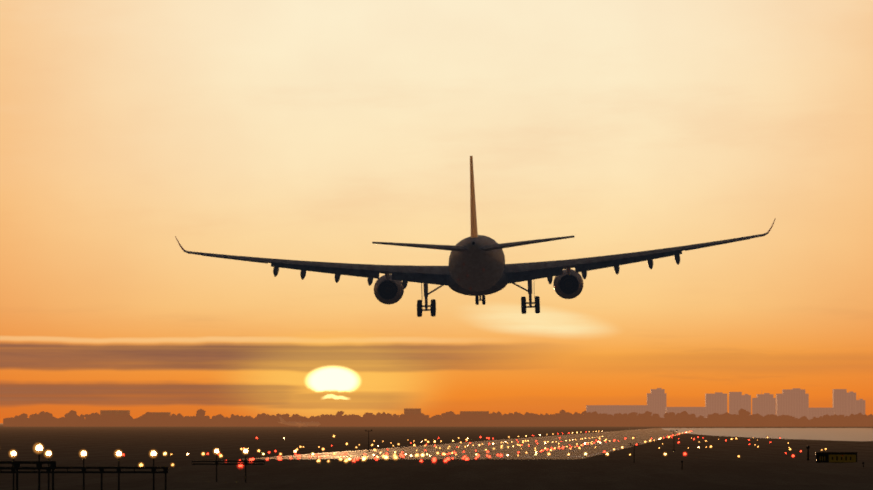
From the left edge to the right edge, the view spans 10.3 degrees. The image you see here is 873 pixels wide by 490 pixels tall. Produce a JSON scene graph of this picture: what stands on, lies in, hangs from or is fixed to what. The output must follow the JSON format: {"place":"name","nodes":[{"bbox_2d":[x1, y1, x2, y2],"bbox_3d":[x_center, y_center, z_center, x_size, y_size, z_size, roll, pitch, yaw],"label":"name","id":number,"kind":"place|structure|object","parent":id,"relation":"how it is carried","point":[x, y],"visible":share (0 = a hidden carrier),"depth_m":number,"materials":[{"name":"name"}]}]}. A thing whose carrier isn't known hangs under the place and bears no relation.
{"place":"outdoors","nodes":[
{"label":"outdoors","id":0,"kind":"place"},
{"bbox_2d":[100,408,488,416],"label":"distant buildings","id":1,"kind":"structure","parent":0,"point":[407,411],"depth_m":6600.98,"materials":[{"name":"brown"}]},
{"bbox_2d":[0,423,872,489],"bbox_3d":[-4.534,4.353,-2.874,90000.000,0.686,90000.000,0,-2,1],"label":"ground","id":2,"kind":"structure","parent":0,"point":[719,464],"depth_m":525.65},
{"bbox_2d":[0,445,55,489],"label":"approach gantry","id":3,"kind":"object","parent":2,"relation":"on","point":[17,467],"visible":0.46,"depth_m":189.28,"materials":[{"name":"grey metal"}]},
{"bbox_2d":[0,451,167,489],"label":"approach gantry","id":4,"kind":"object","parent":2,"relation":"on","point":[101,469],"visible":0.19,"depth_m":241.25,"materials":[{"name":"grey metal"}]},
{"bbox_2d":[192,449,264,482],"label":"approach gantry","id":5,"kind":"object","parent":2,"relation":"on","point":[216,461],"visible":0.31,"depth_m":367.15,"materials":[{"name":"grey metal"}]},
{"bbox_2d":[278,417,320,426],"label":"parked airliner","id":6,"kind":"object","parent":2,"relation":"on","point":[298,424],"visible":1,"depth_m":4994.24,"materials":[{"name":"brown"}]},
{"bbox_2d":[3,409,872,426],"bbox_3d":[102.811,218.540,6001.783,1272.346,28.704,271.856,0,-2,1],"label":"treeline","id":7,"kind":"object","parent":2,"relation":"on","point":[562,418],"visible":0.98,"depth_m":5956.43,"materials":[{"name":"brown plant"}]},
{"bbox_2d":[122,431,825,469],"bbox_3d":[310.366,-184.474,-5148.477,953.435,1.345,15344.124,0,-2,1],"label":"runway lights","id":8,"kind":"object","parent":2,"relation":"on","point":[363,458],"visible":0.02,"depth_m":667.00,"materials":[{"name":"red"}]},
{"bbox_2d":[629,443,638,462],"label":"mast","id":9,"kind":"object","parent":2,"relation":"on","point":[634,449],"visible":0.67,"depth_m":514.37,"materials":[{"name":"grey metal"}]},
{"bbox_2d":[806,446,809,459],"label":"marker post","id":10,"kind":"object","parent":2,"relation":"on","point":[807,447],"visible":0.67,"depth_m":585.23,"materials":[{"name":"grey metal"}]},
{"bbox_2d":[815,452,857,462],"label":"runway sign","id":11,"kind":"object","parent":2,"relation":"on","point":[836,457],"visible":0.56,"depth_m":547.22,"materials":[{"name":"black metal"}]},
{"bbox_2d":[0,0,872,422],"label":"sky","id":12,"kind":"structure","parent":0,"point":[302,130],"materials":[{"name":"orange"}]},
{"bbox_2d":[248,428,683,458],"bbox_3d":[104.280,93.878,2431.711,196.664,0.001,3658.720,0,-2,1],"label":"runway","id":13,"kind":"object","parent":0,"point":[644,435],"depth_m":900.79,"materials":[{"name":"grey asphalt"}]},
{"bbox_2d":[278,428,703,457],"bbox_3d":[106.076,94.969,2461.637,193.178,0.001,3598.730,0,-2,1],"label":"lights","id":14,"kind":"object","parent":13,"relation":"on","point":[504,448],"visible":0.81,"depth_m":835.18,"materials":[{"name":"yellow glass"}]},
{"bbox_2d":[175,156,775,316],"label":"airliner","id":15,"kind":"object","parent":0,"point":[477,267],"visible":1,"depth_m":493.22,"materials":[{"name":"paint"}]},
{"bbox_2d":[586,388,864,419],"bbox_3d":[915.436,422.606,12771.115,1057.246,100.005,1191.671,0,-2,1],"label":"city skyline","id":16,"kind":"structure","parent":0,"point":[793,402],"depth_m":12907.56,"materials":[{"name":"brown concrete"}]},
{"bbox_2d":[662,428,872,440],"bbox_3d":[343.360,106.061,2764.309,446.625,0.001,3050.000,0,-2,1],"label":"taxiway","id":17,"kind":"structure","parent":0,"point":[849,434],"depth_m":2366.72,"materials":[{"name":"grey asphalt"}]}
]}

